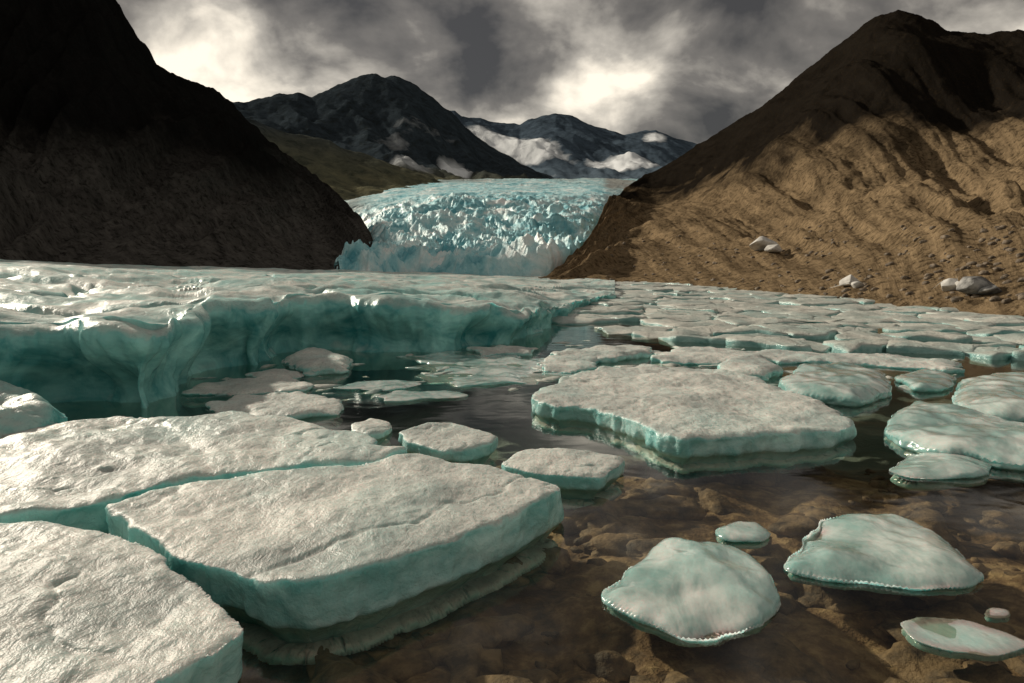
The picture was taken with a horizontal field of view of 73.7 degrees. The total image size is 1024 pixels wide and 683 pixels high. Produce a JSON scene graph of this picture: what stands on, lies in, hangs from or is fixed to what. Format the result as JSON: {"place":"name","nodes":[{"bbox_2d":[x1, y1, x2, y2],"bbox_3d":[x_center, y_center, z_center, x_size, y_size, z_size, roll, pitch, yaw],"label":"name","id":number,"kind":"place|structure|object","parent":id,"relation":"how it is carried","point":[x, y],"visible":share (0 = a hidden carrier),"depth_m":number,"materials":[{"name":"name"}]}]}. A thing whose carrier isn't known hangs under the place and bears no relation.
{"place":"outdoors","nodes":[
{"label":"outdoors","id":0,"kind":"place"},
{"bbox_2d":[0,380,67,437],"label":"ice block","id":1,"kind":"object","parent":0,"point":[22,409],"depth_m":7.38,"materials":[{"name":"ice"}]},
{"bbox_2d":[0,0,372,269],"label":"dark hillside","id":2,"kind":"structure","parent":0,"point":[118,145],"depth_m":129.26,"materials":[{"name":"black stone"}]},
{"bbox_2d":[247,119,440,199],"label":"valley ridge","id":3,"kind":"structure","parent":0,"point":[344,174],"depth_m":377.67,"materials":[{"name":"green plant"}]},
{"bbox_2d":[233,73,559,179],"bbox_3d":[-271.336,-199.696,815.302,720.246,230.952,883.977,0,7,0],"label":"rocky mountain","id":4,"kind":"structure","parent":0,"point":[399,121],"depth_m":707.49,"materials":[{"name":"grey stone"}]},
{"bbox_2d":[334,178,637,275],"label":"glacier","id":5,"kind":"object","parent":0,"point":[515,227],"visible":0.6,"depth_m":135.59,"materials":[{"name":"blue ice"}]},
{"bbox_2d":[116,0,1023,143],"label":"sky","id":6,"kind":"structure","parent":0,"point":[687,70],"materials":[{"name":"grey"}]},
{"bbox_2d":[449,110,695,178],"bbox_3d":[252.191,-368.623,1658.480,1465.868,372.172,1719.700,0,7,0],"label":"distant mountain range","id":7,"kind":"structure","parent":0,"point":[560,146],"depth_m":1365.01,"materials":[{"name":"grey stone"}]},
{"bbox_2d":[178,370,1023,682],"bbox_3d":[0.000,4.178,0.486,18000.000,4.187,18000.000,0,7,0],"label":"ground","id":8,"kind":"structure","parent":0,"point":[832,642],"depth_m":5.16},
{"bbox_2d":[306,463,1023,682],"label":"submerged stones","id":9,"kind":"object","parent":8,"relation":"on","point":[467,653],"visible":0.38,"depth_m":4.32,"materials":[{"name":"brown stone"}]},
{"bbox_2d":[187,312,1023,391],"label":"lake water","id":10,"kind":"structure","parent":0,"point":[543,343],"depth_m":14.55,"materials":[{"name":"black liquid"}]},
{"bbox_2d":[0,521,242,682],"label":"ice slab","id":11,"kind":"structure","parent":10,"relation":"on","point":[78,605],"depth_m":3.29,"materials":[{"name":"white ice"}]},
{"bbox_2d":[0,411,406,533],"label":"ice slab","id":12,"kind":"structure","parent":10,"relation":"on","point":[82,474],"depth_m":6.06,"materials":[{"name":"white ice"}]},
{"bbox_2d":[181,374,313,407],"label":"ice floe","id":13,"kind":"object","parent":10,"relation":"on","point":[288,383],"visible":0.67,"depth_m":10.62,"materials":[{"name":"white ice"}]},
{"bbox_2d":[205,391,343,429],"bbox_3d":[-3.266,0.946,9.466,2.008,0.320,1.739,0,7,0],"label":"ice floe","id":14,"kind":"object","parent":10,"relation":"on","point":[323,411],"visible":0.66,"depth_m":9.17,"materials":[{"name":"white ice"}]},
{"bbox_2d":[245,369,304,381],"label":"ice floe","id":15,"kind":"object","parent":10,"relation":"on","point":[274,372],"visible":0.38,"depth_m":11.96,"materials":[{"name":"white ice"}]},
{"bbox_2d":[0,259,615,420],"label":"ice shelf","id":16,"kind":"object","parent":10,"relation":"on","point":[80,341],"visible":0.91,"depth_m":15.05,"materials":[{"name":"teal ice"}]},
{"bbox_2d":[281,347,352,384],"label":"ice floe","id":17,"kind":"object","parent":10,"relation":"on","point":[329,367],"visible":0.94,"depth_m":12.40,"materials":[{"name":"ice"}]},
{"bbox_2d":[105,453,563,665],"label":"ice slab","id":18,"kind":"structure","parent":10,"relation":"on","point":[299,566],"depth_m":4.38,"materials":[{"name":"white ice"}]},
{"bbox_2d":[351,418,391,445],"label":"ice floe","id":19,"kind":"object","parent":10,"relation":"on","point":[379,431],"visible":0.53,"depth_m":7.92,"materials":[{"name":"white ice"}]},
{"bbox_2d":[334,380,421,396],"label":"ice floe","id":20,"kind":"object","parent":10,"relation":"on","point":[355,389],"visible":0.73,"depth_m":10.94,"materials":[{"name":"white ice"}]},
{"bbox_2d":[376,390,468,404],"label":"ice floe","id":21,"kind":"object","parent":10,"relation":"on","point":[400,397],"visible":1,"depth_m":10.14,"materials":[{"name":"white ice"}]},
{"bbox_2d":[398,422,497,466],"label":"ice floe","id":22,"kind":"object","parent":10,"relation":"on","point":[452,442],"visible":0.69,"depth_m":7.16,"materials":[{"name":"white ice"}]},
{"bbox_2d":[397,350,573,389],"bbox_3d":[-0.468,0.467,13.365,3.242,0.176,4.539,-2,7,-16],"label":"ice floe","id":23,"kind":"object","parent":10,"relation":"on","point":[494,371],"visible":0.77,"depth_m":12.37,"materials":[{"name":"white ice"}]},
{"bbox_2d":[466,344,533,355],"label":"ice floe","id":24,"kind":"object","parent":10,"relation":"on","point":[500,349],"visible":0.54,"depth_m":14.82,"materials":[{"name":"white ice"}]},
{"bbox_2d":[501,448,624,509],"bbox_3d":[0.491,1.268,6.462,1.046,0.365,0.908,3,7,25],"label":"ice floe","id":25,"kind":"object","parent":10,"relation":"on","point":[581,478],"visible":0.76,"depth_m":6.23,"materials":[{"name":"white ice"}]},
{"bbox_2d":[537,354,598,382],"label":"ice floe","id":26,"kind":"object","parent":10,"relation":"on","point":[569,364],"visible":0.73,"depth_m":12.99,"materials":[{"name":"white ice"}]},
{"bbox_2d":[190,340,963,400],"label":"brash ice","id":27,"kind":"structure","parent":10,"relation":"on","point":[374,393],"depth_m":11.57,"materials":[{"name":"white ice"}]},
{"bbox_2d":[549,345,653,362],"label":"ice floe","id":28,"kind":"object","parent":10,"relation":"on","point":[607,354],"visible":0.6,"depth_m":14.24,"materials":[{"name":"white ice"}]},
{"bbox_2d":[601,537,780,646],"bbox_3d":[1.161,1.492,4.199,0.924,0.283,1.225,6,9,40],"label":"ice floe","id":29,"kind":"object","parent":10,"relation":"on","point":[678,591],"visible":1,"depth_m":3.97,"materials":[{"name":"white ice"}]},
{"bbox_2d":[531,364,856,473],"bbox_3d":[2.133,0.845,9.604,3.748,0.461,5.354,0,7,0],"label":"ice floe","id":30,"kind":"object","parent":10,"relation":"on","point":[681,420],"visible":1,"depth_m":8.17,"materials":[{"name":"white ice"}]},
{"bbox_2d":[715,521,770,548],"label":"ice floe","id":31,"kind":"object","parent":10,"relation":"on","point":[745,535],"visible":0.94,"depth_m":4.95,"materials":[{"name":"ice"}]},
{"bbox_2d":[717,354,782,383],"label":"ice floe","id":32,"kind":"object","parent":10,"relation":"on","point":[763,368],"visible":0.48,"depth_m":12.07,"materials":[{"name":"white ice"}]},
{"bbox_2d":[650,346,964,372],"bbox_3d":[5.838,0.413,14.020,5.970,0.349,2.437,1,7,12],"label":"ice floe","id":33,"kind":"object","parent":10,"relation":"on","point":[694,355],"visible":0.57,"depth_m":13.61,"materials":[{"name":"white ice"}]},
{"bbox_2d":[778,361,891,415],"bbox_3d":[5.281,0.696,11.038,1.578,0.475,3.304,4,8,32],"label":"ice floe","id":34,"kind":"object","parent":10,"relation":"on","point":[846,388],"visible":0.84,"depth_m":10.11,"materials":[{"name":"white ice"}]},
{"bbox_2d":[784,513,983,596],"bbox_3d":[2.423,1.447,4.755,1.295,0.229,1.202,0,7,0],"label":"ice floe","id":35,"kind":"object","parent":10,"relation":"on","point":[894,554],"visible":1,"depth_m":4.43,"materials":[{"name":"white ice"}]},
{"bbox_2d":[894,369,956,401],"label":"ice floe","id":36,"kind":"object","parent":10,"relation":"on","point":[927,385],"visible":0.91,"depth_m":10.84,"materials":[{"name":"white ice"}]},
{"bbox_2d":[889,452,991,491],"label":"ice floe","id":37,"kind":"object","parent":10,"relation":"on","point":[928,472],"visible":0.93,"depth_m":6.43,"materials":[{"name":"white ice"}]},
{"bbox_2d":[884,400,1023,483],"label":"ice floe","id":38,"kind":"object","parent":10,"relation":"on","point":[996,443],"visible":0.9,"depth_m":7.30,"materials":[{"name":"ice"}]},
{"bbox_2d":[900,617,1023,661],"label":"ice floe","id":39,"kind":"object","parent":10,"relation":"on","point":[955,638],"visible":1,"depth_m":3.63,"materials":[{"name":"ice"}]},
{"bbox_2d":[952,372,1023,421],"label":"ice floe","id":40,"kind":"object","parent":10,"relation":"on","point":[1000,395],"visible":0.72,"depth_m":9.11,"materials":[{"name":"white ice"}]},
{"bbox_2d":[984,607,1010,622],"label":"ice floe","id":41,"kind":"object","parent":10,"relation":"on","point":[995,615],"visible":1,"depth_m":3.90,"materials":[{"name":"white ice"}]},
{"bbox_2d":[538,10,1023,316],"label":"brown hillside","id":42,"kind":"structure","parent":0,"point":[889,124],"depth_m":94.37,"materials":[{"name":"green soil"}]},
{"bbox_2d":[749,236,781,252],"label":"boulder","id":43,"kind":"object","parent":42,"relation":"on","point":[760,243],"visible":0.92,"depth_m":63.40,"materials":[{"name":"stone"}]},
{"bbox_2d":[602,224,1023,303],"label":"scree stones","id":44,"kind":"object","parent":42,"relation":"on","point":[927,276],"visible":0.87,"depth_m":33.90,"materials":[{"name":"brown stone"}]},
{"bbox_2d":[831,275,864,287],"bbox_3d":[17.927,-3.154,36.037,1.219,0.771,2.021,-2,7,-17],"label":"boulder","id":45,"kind":"object","parent":42,"relation":"on","point":[851,280],"visible":0.98,"depth_m":35.98,"materials":[{"name":"stone"}]},
{"bbox_2d":[939,276,958,290],"bbox_3d":[18.723,-2.415,28.899,0.844,0.744,1.419,-4,8,-34],"label":"boulder","id":46,"kind":"object","parent":42,"relation":"on","point":[949,284],"visible":0.52,"depth_m":28.98,"materials":[{"name":"stone"}]},
{"bbox_2d":[956,276,1001,294],"bbox_3d":[18.704,-2.201,27.268,1.243,0.805,1.540,-6,9,-44],"label":"boulder","id":47,"kind":"object","parent":42,"relation":"on","point":[980,285],"visible":0.94,"depth_m":27.03,"materials":[{"name":"grey stone"}]},
{"bbox_2d":[552,281,1023,360],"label":"pack ice field","id":48,"kind":"structure","parent":0,"point":[677,312],"depth_m":21.87,"materials":[{"name":"white ice"}]}
]}

